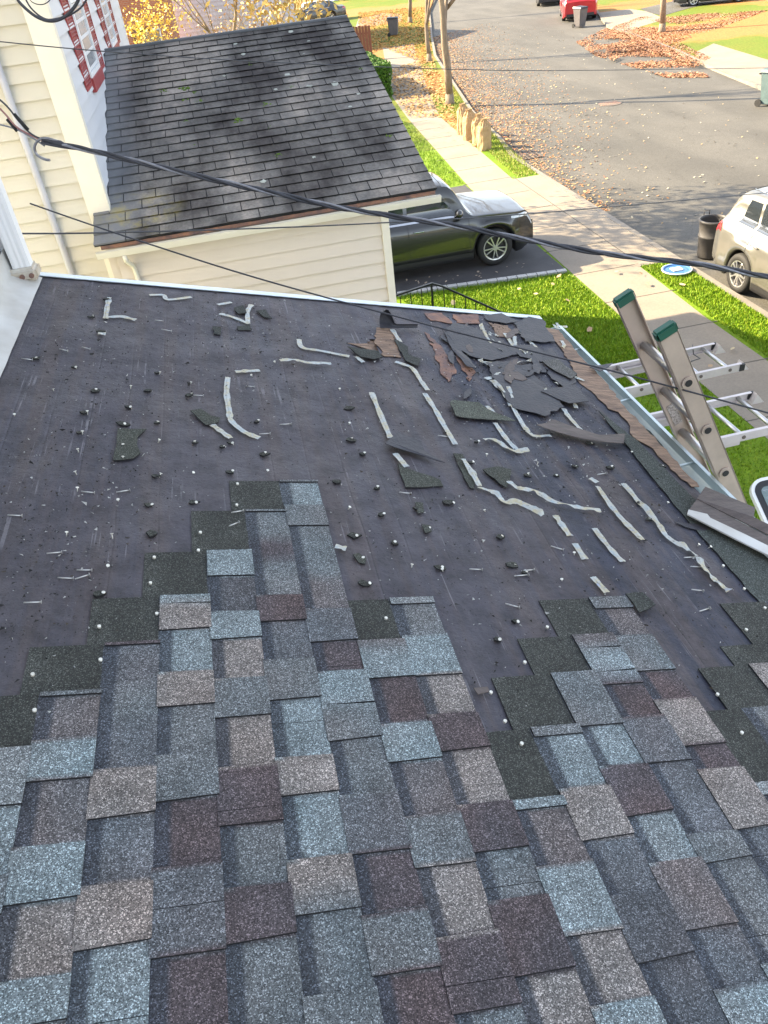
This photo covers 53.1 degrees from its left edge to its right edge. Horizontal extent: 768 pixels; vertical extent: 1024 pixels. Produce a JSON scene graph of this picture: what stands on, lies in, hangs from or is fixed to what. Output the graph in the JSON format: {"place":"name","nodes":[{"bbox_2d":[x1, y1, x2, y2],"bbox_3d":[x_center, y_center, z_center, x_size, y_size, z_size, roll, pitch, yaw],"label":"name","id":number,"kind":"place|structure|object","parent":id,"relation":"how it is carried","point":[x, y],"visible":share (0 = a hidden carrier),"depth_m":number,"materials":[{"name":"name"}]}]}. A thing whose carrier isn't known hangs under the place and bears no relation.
{"place":"outdoors","nodes":[
{"label":"outdoors","id":0,"kind":"place"},
{"bbox_2d":[0,41,744,70],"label":"utility wire","id":1,"kind":"object","parent":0,"point":[338,65],"visible":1,"depth_m":6.55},
{"bbox_2d":[356,13,401,26],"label":"pavement","id":2,"kind":"structure","parent":0,"point":[375,19],"depth_m":61.13,"materials":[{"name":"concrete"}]},
{"bbox_2d":[22,192,767,233],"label":"utility wire","id":3,"kind":"object","parent":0,"point":[358,223],"visible":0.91,"depth_m":5.72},
{"bbox_2d":[296,0,496,151],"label":"lawn","id":4,"kind":"structure","parent":0,"point":[354,8],"depth_m":50.37,"materials":[{"name":"plant"}]},
{"bbox_2d":[118,0,179,44],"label":"brick house","id":5,"kind":"structure","parent":4,"relation":"on","point":[125,3],"depth_m":37.54,"materials":[{"name":"brick"}]},
{"bbox_2d":[138,27,161,42],"bbox_3d":[-11.515,-23.214,38.204,1.100,1.400,0.077,-12,38,-6],"label":"window","id":6,"kind":"structure","parent":5,"relation":"in","point":[157,34],"depth_m":37.94,"materials":[{"name":"white plastic"}]},
{"bbox_2d":[123,0,198,43],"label":"garden tree","id":7,"kind":"object","parent":4,"relation":"on","point":[158,19],"visible":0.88,"depth_m":30.36,"materials":[{"name":"yellow plant"}]},
{"bbox_2d":[167,1,266,37],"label":"shrub","id":8,"kind":"object","parent":4,"relation":"on","point":[223,27],"visible":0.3,"depth_m":26.08,"materials":[{"name":"yellow plant"}]},
{"bbox_2d":[172,0,296,37],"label":"white house","id":9,"kind":"structure","parent":4,"relation":"on","point":[193,25],"depth_m":48.03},
{"bbox_2d":[196,0,278,32],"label":"shrub","id":10,"kind":"object","parent":4,"relation":"on","point":[233,15],"visible":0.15,"depth_m":28.20,"materials":[{"name":"yellow plant"}]},
{"bbox_2d":[154,0,347,33],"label":"garden tree","id":11,"kind":"object","parent":4,"relation":"on","point":[266,3],"visible":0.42,"depth_m":17.78,"materials":[{"name":"orange plant"}]},
{"bbox_2d":[297,0,346,20],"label":"parked car","id":12,"kind":"object","parent":4,"relation":"on","point":[341,8],"visible":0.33,"depth_m":63.39,"materials":[{"name":"grey paint"}]},
{"bbox_2d":[353,25,372,53],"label":"garden fence","id":13,"kind":"object","parent":4,"relation":"on","point":[363,36],"visible":0.2,"depth_m":42.76,"materials":[{"name":"wood"}]},
{"bbox_2d":[366,51,393,95],"bbox_3d":[-1.106,-20.072,35.207,2.144,1.412,5.379,-12,38,-6],"label":"hedge","id":14,"kind":"object","parent":4,"relation":"on","point":[383,73],"visible":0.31,"depth_m":33.29,"materials":[{"name":"green plant"}]},
{"bbox_2d":[386,16,398,36],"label":"wheelie bin","id":15,"kind":"object","parent":4,"relation":"on","point":[393,25],"visible":1,"depth_m":50.83,"materials":[{"name":"plastic"}]},
{"bbox_2d":[358,6,432,59],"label":"fallen leaves","id":16,"kind":"object","parent":4,"relation":"on","point":[407,24],"visible":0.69,"depth_m":53.10,"materials":[{"name":"orange plant"}]},
{"bbox_2d":[408,0,412,22],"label":"street tree","id":17,"kind":"object","parent":4,"relation":"on","point":[410,11],"visible":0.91,"depth_m":56.18,"materials":[{"name":"brown plant"}]},
{"bbox_2d":[425,0,434,62],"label":"street tree","id":18,"kind":"object","parent":4,"relation":"on","point":[427,16],"visible":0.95,"depth_m":39.55,"materials":[{"name":"brown plant"}]},
{"bbox_2d":[402,121,462,185],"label":"grass","id":19,"kind":"structure","parent":4,"relation":"on","point":[431,161],"depth_m":24.08,"materials":[{"name":"plant"}]},
{"bbox_2d":[439,0,454,104],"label":"street tree","id":20,"kind":"object","parent":4,"relation":"on","point":[445,6],"visible":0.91,"depth_m":29.59,"materials":[{"name":"brown plant"}]},
{"bbox_2d":[456,103,467,134],"bbox_3d":[2.696,-13.469,26.280,0.342,0.969,0.451,25,48,35],"label":"leaf bag","id":21,"kind":"object","parent":4,"relation":"on","point":[461,109],"visible":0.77,"depth_m":26.10,"materials":[{"name":"paper"}]},
{"bbox_2d":[462,108,474,140],"bbox_3d":[2.834,-12.897,25.519,0.470,0.959,0.346,-21,39,-17],"label":"leaf bag","id":22,"kind":"object","parent":4,"relation":"on","point":[468,116],"visible":0.81,"depth_m":25.38,"materials":[{"name":"paper"}]},
{"bbox_2d":[446,83,536,176],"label":"grass","id":23,"kind":"structure","parent":4,"relation":"on","point":[501,155],"depth_m":23.80,"materials":[{"name":"plant"}]},
{"bbox_2d":[30,203,767,413],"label":"utility wire","id":24,"kind":"object","parent":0,"point":[403,317],"visible":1,"depth_m":3.58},
{"bbox_2d":[394,185,563,293],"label":"driveway","id":25,"kind":"structure","parent":0,"point":[534,258],"depth_m":16.36,"materials":[{"name":"asphalt"}]},
{"bbox_2d":[387,172,532,272],"bbox_3d":[0.587,-6.227,16.493,4.946,1.804,2.192,-12,38,-6],"label":"parked car","id":26,"kind":"object","parent":25,"relation":"on","point":[415,245],"visible":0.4,"depth_m":15.95,"materials":[{"name":"grey paint"}]},
{"bbox_2d":[401,272,712,396],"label":"grass","id":27,"kind":"structure","parent":0,"point":[533,300],"depth_m":14.56,"materials":[{"name":"plant"}]},
{"bbox_2d":[383,44,767,438],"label":"pavement","id":28,"kind":"structure","parent":0,"point":[658,309],"depth_m":15.75,"materials":[{"name":"concrete"}]},
{"bbox_2d":[391,58,475,146],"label":"fallen leaves","id":29,"kind":"object","parent":28,"relation":"on","point":[420,110],"visible":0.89,"depth_m":33.82,"materials":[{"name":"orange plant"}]},
{"bbox_2d":[451,270,734,397],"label":"fallen leaves","id":30,"kind":"object","parent":28,"relation":"on","point":[588,328],"visible":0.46,"depth_m":14.59,"materials":[{"name":"brown plant"}]},
{"bbox_2d":[396,139,767,519],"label":"lawn","id":31,"kind":"structure","parent":0,"point":[751,457],"depth_m":13.34,"materials":[{"name":"plant"}]},
{"bbox_2d":[0,0,129,277],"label":"neighbour house","id":32,"kind":"structure","parent":31,"relation":"on","point":[55,93],"depth_m":6.84,"materials":[{"name":"beige"}]},
{"bbox_2d":[16,0,79,22],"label":"utility wire","id":33,"kind":"object","parent":32,"relation":"attached to","point":[63,17],"visible":1,"depth_m":3.35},
{"bbox_2d":[25,0,86,18],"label":"utility wire","id":34,"kind":"object","parent":32,"relation":"attached to","point":[74,12],"visible":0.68,"depth_m":3.43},
{"bbox_2d":[68,0,104,92],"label":"window","id":35,"kind":"structure","parent":32,"relation":"in","point":[97,76],"depth_m":7.92,"materials":[{"name":"white plastic"}]},
{"bbox_2d":[99,0,119,46],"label":"window","id":36,"kind":"structure","parent":32,"relation":"in","point":[105,9],"depth_m":10.31,"materials":[{"name":"white plastic"}]},
{"bbox_2d":[93,15,440,302],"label":"garage","id":37,"kind":"structure","parent":31,"relation":"on","point":[336,135],"depth_m":7.57,"materials":[{"name":"grey"}]},
{"bbox_2d":[0,177,767,1023],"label":"house","id":38,"kind":"structure","parent":31,"relation":"on","point":[276,763],"depth_m":2.22,"materials":[{"name":"grey tile"}]},
{"bbox_2d":[103,297,111,318],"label":"tape strip","id":39,"kind":"object","parent":38,"relation":"on","point":[107,308],"visible":1,"depth_m":4.16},
{"bbox_2d":[113,428,146,460],"bbox_3d":[-1.016,-0.271,3.074,0.113,0.034,0.255,-12,38,-6],"label":"shingle scrap","id":40,"kind":"object","parent":38,"relation":"on","point":[129,449],"visible":1,"depth_m":3.07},
{"bbox_2d":[190,408,219,425],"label":"shingle scrap","id":41,"kind":"object","parent":38,"relation":"on","point":[204,417],"visible":1,"depth_m":3.35,"materials":[{"name":"stone"}]},
{"bbox_2d":[210,424,232,438],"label":"tape strip","id":42,"kind":"object","parent":38,"relation":"on","point":[220,430],"visible":1,"depth_m":3.28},
{"bbox_2d":[224,377,260,438],"bbox_3d":[-0.681,-0.473,3.483,0.104,0.039,0.598,-18,39,-14],"label":"tape strip","id":43,"kind":"object","parent":38,"relation":"on","point":[229,413],"visible":1,"depth_m":3.44,"materials":[{"name":"plastic"}]},
{"bbox_2d":[279,358,330,364],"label":"tape strip","id":44,"kind":"object","parent":38,"relation":"on","point":[309,362],"visible":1,"depth_m":3.98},
{"bbox_2d":[297,339,349,356],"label":"tape strip","id":45,"kind":"object","parent":38,"relation":"on","point":[299,343],"visible":1,"depth_m":4.16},
{"bbox_2d":[347,346,382,359],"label":"shingle scrap","id":46,"kind":"object","parent":38,"relation":"on","point":[368,353],"visible":1,"depth_m":4.21,"materials":[{"name":"stone"}]},
{"bbox_2d":[369,392,392,437],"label":"tape strip","id":47,"kind":"object","parent":38,"relation":"on","point":[381,415],"visible":0.94,"depth_m":3.64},
{"bbox_2d":[0,285,763,798],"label":"roof grit","id":48,"kind":"object","parent":38,"relation":"on","point":[284,443],"visible":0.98,"depth_m":3.22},
{"bbox_2d":[0,99,767,279],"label":"service cable","id":49,"kind":"object","parent":38,"relation":"attached to","point":[49,141],"visible":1,"depth_m":3.37,"materials":[{"name":"rubber"}]},
{"bbox_2d":[394,338,420,365],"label":"shingle scrap","id":50,"kind":"object","parent":38,"relation":"on","point":[408,358],"visible":1,"depth_m":4.29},
{"bbox_2d":[395,361,429,389],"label":"tape strip","id":51,"kind":"object","parent":38,"relation":"on","point":[418,376],"visible":1,"depth_m":4.10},
{"bbox_2d":[385,432,444,462],"bbox_3d":[0.159,-0.301,3.409,0.270,0.069,0.146,8,40,19],"label":"felt scrap","id":52,"kind":"object","parent":38,"relation":"on","point":[401,441],"visible":1,"depth_m":3.41,"materials":[{"name":"fabric"}]},
{"bbox_2d":[397,463,442,487],"bbox_3d":[0.150,-0.153,3.245,0.164,0.048,0.184,-12,38,-6],"label":"shingle scrap","id":53,"kind":"object","parent":38,"relation":"on","point":[412,478],"visible":1,"depth_m":3.22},
{"bbox_2d":[422,393,457,443],"bbox_3d":[0.271,-0.460,3.727,0.031,0.012,0.513,-13,38,-7],"label":"tape strip","id":54,"kind":"object","parent":38,"relation":"on","point":[439,417],"visible":1,"depth_m":3.72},
{"bbox_2d":[442,330,475,368],"bbox_3d":[0.423,-0.954,4.484,0.062,0.027,0.610,-14,38,-9],"label":"felt scrap","id":55,"kind":"object","parent":38,"relation":"on","point":[462,356],"visible":0.99,"depth_m":4.42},
{"bbox_2d":[453,453,474,488],"bbox_3d":[0.356,-0.177,3.341,0.050,0.019,0.284,-11,37,-5],"label":"shingle scrap","id":56,"kind":"object","parent":38,"relation":"on","point":[468,479],"visible":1,"depth_m":3.34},
{"bbox_2d":[462,459,481,485],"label":"tape strip","id":57,"kind":"object","parent":56,"relation":"on","point":[472,472],"visible":1,"depth_m":3.31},
{"bbox_2d":[473,686,488,694],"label":"shingle scrap","id":58,"kind":"object","parent":38,"relation":"on","point":[480,690],"visible":1,"depth_m":2.27,"materials":[{"name":"stone"}]},
{"bbox_2d":[450,400,515,420],"bbox_3d":[0.484,-0.510,3.848,0.304,0.088,0.198,-12,38,-6],"label":"shingle scrap","id":59,"kind":"object","parent":38,"relation":"on","point":[470,410],"visible":1,"depth_m":3.83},
{"bbox_2d":[483,466,510,487],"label":"shingle scrap","id":60,"kind":"object","parent":38,"relation":"on","point":[500,475],"visible":1,"depth_m":3.36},
{"bbox_2d":[483,438,529,452],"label":"tape strip","id":61,"kind":"object","parent":38,"relation":"on","point":[520,450],"visible":1,"depth_m":3.59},
{"bbox_2d":[493,423,519,452],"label":"tape strip","id":62,"kind":"object","parent":38,"relation":"on","point":[505,436],"visible":1,"depth_m":3.67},
{"bbox_2d":[478,487,543,515],"bbox_3d":[0.520,-0.046,3.190,0.297,0.072,0.063,16,43,28],"label":"tape strip","id":63,"kind":"object","parent":38,"relation":"on","point":[537,510],"visible":1,"depth_m":3.19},
{"bbox_2d":[511,405,551,436],"bbox_3d":[0.700,-0.447,3.849,0.109,0.037,0.329,-22,40,-18],"label":"tape strip","id":64,"kind":"object","parent":38,"relation":"on","point":[522,423],"visible":1,"depth_m":3.80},
{"bbox_2d":[506,481,600,511],"bbox_3d":[0.715,-0.057,3.254,0.406,0.098,0.074,8,40,19],"label":"tape strip","id":65,"kind":"object","parent":38,"relation":"on","point":[545,496],"visible":1,"depth_m":3.24,"materials":[{"name":"plastic"}]},
{"bbox_2d":[542,358,576,378],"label":"shingle scrap","id":66,"kind":"object","parent":38,"relation":"on","point":[558,366],"visible":1,"depth_m":4.48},
{"bbox_2d":[552,515,572,535],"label":"tape strip","id":67,"kind":"object","parent":38,"relation":"on","point":[562,525],"visible":1,"depth_m":3.10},
{"bbox_2d":[541,384,588,403],"bbox_3d":[1.008,-0.646,4.178,0.272,0.071,0.186,-25,41,-22],"label":"felt scrap","id":68,"kind":"object","parent":38,"relation":"on","point":[573,393],"visible":1,"depth_m":4.18,"materials":[{"name":"fabric"}]},
{"bbox_2d":[572,543,588,558],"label":"tape strip","id":69,"kind":"object","parent":38,"relation":"on","point":[577,547],"visible":1,"depth_m":2.97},
{"bbox_2d":[537,419,624,443],"bbox_3d":[0.979,-0.403,3.805,0.445,0.144,0.140,-1,38,8],"label":"shingle scrap","id":70,"kind":"object","parent":38,"relation":"on","point":[554,425],"visible":1,"depth_m":3.79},
{"bbox_2d":[590,576,609,592],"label":"tape strip","id":71,"kind":"object","parent":38,"relation":"on","point":[601,586],"visible":1,"depth_m":2.81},
{"bbox_2d":[592,528,624,561],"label":"tape strip","id":72,"kind":"object","parent":38,"relation":"on","point":[601,537],"visible":1,"depth_m":3.04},
{"bbox_2d":[596,486,644,539],"bbox_3d":[0.993,0.000,3.266,0.040,0.015,0.394,-13,38,-8],"label":"tape strip","id":73,"kind":"object","parent":38,"relation":"on","point":[629,526],"visible":1,"depth_m":3.24,"materials":[{"name":"plastic"}]},
{"bbox_2d":[625,592,655,612],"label":"shingle scrap","id":74,"kind":"object","parent":38,"relation":"on","point":[641,601],"visible":1,"depth_m":2.75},
{"bbox_2d":[621,483,697,555],"bbox_3d":[1.149,0.028,3.275,0.068,0.030,0.540,-16,38,-11],"label":"tape strip","id":75,"kind":"object","parent":38,"relation":"on","point":[648,510],"visible":1,"depth_m":3.27,"materials":[{"name":"plastic"}]},
{"bbox_2d":[675,522,708,530],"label":"felt scrap","id":76,"kind":"object","parent":38,"relation":"on","point":[696,526],"visible":0.86,"depth_m":3.27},
{"bbox_2d":[694,556,730,591],"bbox_3d":[1.274,0.236,2.989,0.044,0.022,0.219,-14,38,-9],"label":"tape strip","id":77,"kind":"object","parent":38,"relation":"on","point":[700,560],"visible":1,"depth_m":2.98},
{"bbox_2d":[687,486,767,555],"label":"gutter","id":78,"kind":"object","parent":38,"relation":"on","point":[709,506],"visible":1,"depth_m":3.30,"materials":[{"name":"metal"}]},
{"bbox_2d":[396,282,503,312],"bbox_3d":[1.451,-3.629,13.701,2.503,1.160,0.040,-12,38,-6],"label":"iron railing","id":79,"kind":"object","parent":31,"relation":"on","point":[431,284],"visible":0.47,"depth_m":13.42,"materials":[{"name":"metal"}]},
{"bbox_2d":[471,112,482,145],"bbox_3d":[3.056,-12.391,24.831,0.465,0.949,0.348,-32,44,-29],"label":"leaf bag","id":80,"kind":"object","parent":31,"relation":"on","point":[476,120],"visible":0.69,"depth_m":24.66,"materials":[{"name":"paper"}]},
{"bbox_2d":[397,268,566,296],"bbox_3d":[2.006,-4.688,15.716,3.493,0.075,0.130,-8,37,-1],"label":"driveway edging","id":81,"kind":"object","parent":31,"relation":"on","point":[508,278],"visible":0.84,"depth_m":15.68,"materials":[{"name":"stone"}]},
{"bbox_2d":[477,117,491,151],"bbox_3d":[3.151,-11.930,24.223,0.470,0.938,0.350,-25,41,-21],"label":"leaf bag","id":82,"kind":"object","parent":31,"relation":"on","point":[484,143],"visible":1,"depth_m":24.12,"materials":[{"name":"paper"}]},
{"bbox_2d":[661,264,692,275],"bbox_3d":[5.784,-4.789,15.170,0.588,0.038,0.588,-12,38,-6],"label":"bin lid","id":83,"kind":"object","parent":31,"relation":"on","point":[674,270],"visible":0.85,"depth_m":15.14,"materials":[{"name":"blue plastic"}]},
{"bbox_2d":[612,288,746,503],"bbox_3d":[2.517,0.738,4.885,2.466,4.750,0.480,-12,38,-6],"label":"extension ladder","id":84,"kind":"object","parent":31,"relation":"on","point":[672,359],"visible":0.62,"depth_m":3.59,"materials":[{"name":"metal"}]},
{"bbox_2d":[641,262,767,356],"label":"grass","id":85,"kind":"structure","parent":31,"relation":"on","point":[699,288],"depth_m":13.79,"materials":[{"name":"plant"}]},
{"bbox_2d":[512,175,670,266],"bbox_3d":[4.757,-7.232,18.592,0.800,0.001,7.500,-12,38,-6],"label":"driveway apron","id":86,"kind":"object","parent":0,"point":[624,240],"visible":0.83,"depth_m":18.09,"materials":[{"name":"concrete"}]},
{"bbox_2d":[430,0,767,311],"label":"road","id":87,"kind":"structure","parent":0,"point":[665,150],"depth_m":26.37,"materials":[{"name":"asphalt"}]},
{"bbox_2d":[514,150,543,159],"bbox_3d":[4.429,-11.077,23.831,0.720,0.022,1.000,-12,38,-6],"label":"storm drain","id":88,"kind":"object","parent":87,"relation":"on","point":[526,156],"visible":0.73,"depth_m":23.80,"materials":[{"name":"grey metal"}]},
{"bbox_2d":[433,23,668,210],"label":"fallen leaves","id":89,"kind":"object","parent":87,"relation":"on","point":[487,102],"visible":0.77,"depth_m":29.88,"materials":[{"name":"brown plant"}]},
{"bbox_2d":[560,0,597,20],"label":"parked car","id":90,"kind":"object","parent":87,"relation":"on","point":[566,8],"visible":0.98,"depth_m":47.99,"materials":[{"name":"red paint"}]},
{"bbox_2d":[572,5,587,27],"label":"wheelie bin","id":91,"kind":"object","parent":87,"relation":"on","point":[580,13],"visible":1,"depth_m":45.59,"materials":[{"name":"plastic"}]},
{"bbox_2d":[429,0,767,318],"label":"kerb","id":92,"kind":"structure","parent":87,"relation":"on","point":[752,305],"depth_m":17.77,"materials":[{"name":"concrete"}]},
{"bbox_2d":[598,101,621,105],"bbox_3d":[8.389,-15.174,28.514,0.840,0.019,0.840,-12,38,-6],"label":"manhole","id":93,"kind":"object","parent":87,"relation":"on","point":[609,103],"visible":1,"depth_m":28.46,"materials":[{"name":"metal"}]},
{"bbox_2d":[497,31,758,224],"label":"fallen leaves","id":94,"kind":"object","parent":87,"relation":"on","point":[643,125],"visible":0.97,"depth_m":25.27,"materials":[{"name":"brown plant"}]},
{"bbox_2d":[577,28,710,77],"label":"fallen leaves","id":95,"kind":"object","parent":87,"relation":"on","point":[631,52],"visible":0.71,"depth_m":35.34,"materials":[{"name":"brown plant"}]},
{"bbox_2d":[597,10,760,89],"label":"kerb","id":96,"kind":"structure","parent":87,"relation":"on","point":[738,77],"depth_m":31.51,"materials":[{"name":"concrete"}]},
{"bbox_2d":[697,210,725,259],"bbox_3d":[6.690,-5.651,15.673,0.584,0.847,0.600,-12,38,-6],"label":"trash bin","id":97,"kind":"object","parent":87,"relation":"on","point":[708,223],"visible":0.63,"depth_m":15.62,"materials":[{"name":"plastic"}]},
{"bbox_2d":[712,186,767,299],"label":"parked car","id":98,"kind":"object","parent":87,"relation":"on","point":[741,238],"visible":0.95,"depth_m":13.93,"materials":[{"name":"beige paint"}]},
{"bbox_2d":[754,67,767,106],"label":"wheelie bin","id":99,"kind":"object","parent":87,"relation":"on","point":[764,88],"visible":1,"depth_m":25.44,"materials":[{"name":"plastic"}]},
{"bbox_2d":[600,9,659,32],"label":"pavement","id":100,"kind":"structure","parent":0,"point":[614,18],"depth_m":46.38,"materials":[{"name":"concrete"}]},
{"bbox_2d":[597,0,767,59],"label":"lawn","id":101,"kind":"structure","parent":0,"point":[748,35],"depth_m":40.14,"materials":[{"name":"plant"}]},
{"bbox_2d":[658,0,665,32],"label":"street tree","id":102,"kind":"object","parent":101,"relation":"on","point":[662,25],"visible":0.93,"depth_m":40.10,"materials":[{"name":"brown plant"}]},
{"bbox_2d":[603,10,767,65],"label":"fallen leaves","id":103,"kind":"object","parent":101,"relation":"on","point":[641,44],"visible":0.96,"depth_m":39.99,"materials":[{"name":"orange plant"}]},
{"bbox_2d":[641,0,725,14],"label":"driveway","id":104,"kind":"structure","parent":0,"point":[672,7],"depth_m":48.28,"materials":[{"name":"concrete"}]},
{"bbox_2d":[672,0,742,5],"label":"parked car","id":105,"kind":"object","parent":104,"relation":"on","point":[692,2],"visible":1,"depth_m":47.58,"materials":[{"name":"grey paint"}]},
{"bbox_2d":[635,394,767,518],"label":"grass","id":106,"kind":"structure","parent":0,"point":[723,424],"depth_m":10.24,"materials":[{"name":"plant"}]},
{"bbox_2d":[698,43,767,83],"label":"pavement","id":107,"kind":"structure","parent":0,"point":[726,57],"depth_m":31.94,"materials":[{"name":"concrete"}]},
{"bbox_2d":[749,477,767,523],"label":"white van","id":108,"kind":"object","parent":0,"point":[758,491],"visible":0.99,"depth_m":6.70,"materials":[{"name":"paint"}]},
{"bbox_3d":[1.284,0.125,7.755,0.940,2.250,1.850,-12,38,-6],"label":"pipe rack","id":109,"kind":"object","parent":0,"visible":0},
{"bbox_2d":[606,342,747,397],"bbox_3d":[1.921,-1.171,7.361,3.206,0.146,0.520,-13,38,-7],"label":"extension ladder","id":110,"kind":"object","parent":109,"relation":"on","point":[633,367],"visible":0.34,"depth_m":7.44,"materials":[{"name":"silver metal"}]},
{"bbox_2d":[650,391,767,447],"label":"extension ladder","id":111,"kind":"object","parent":109,"relation":"on","point":[738,435],"visible":0.16,"depth_m":6.71,"materials":[{"name":"silver metal"}]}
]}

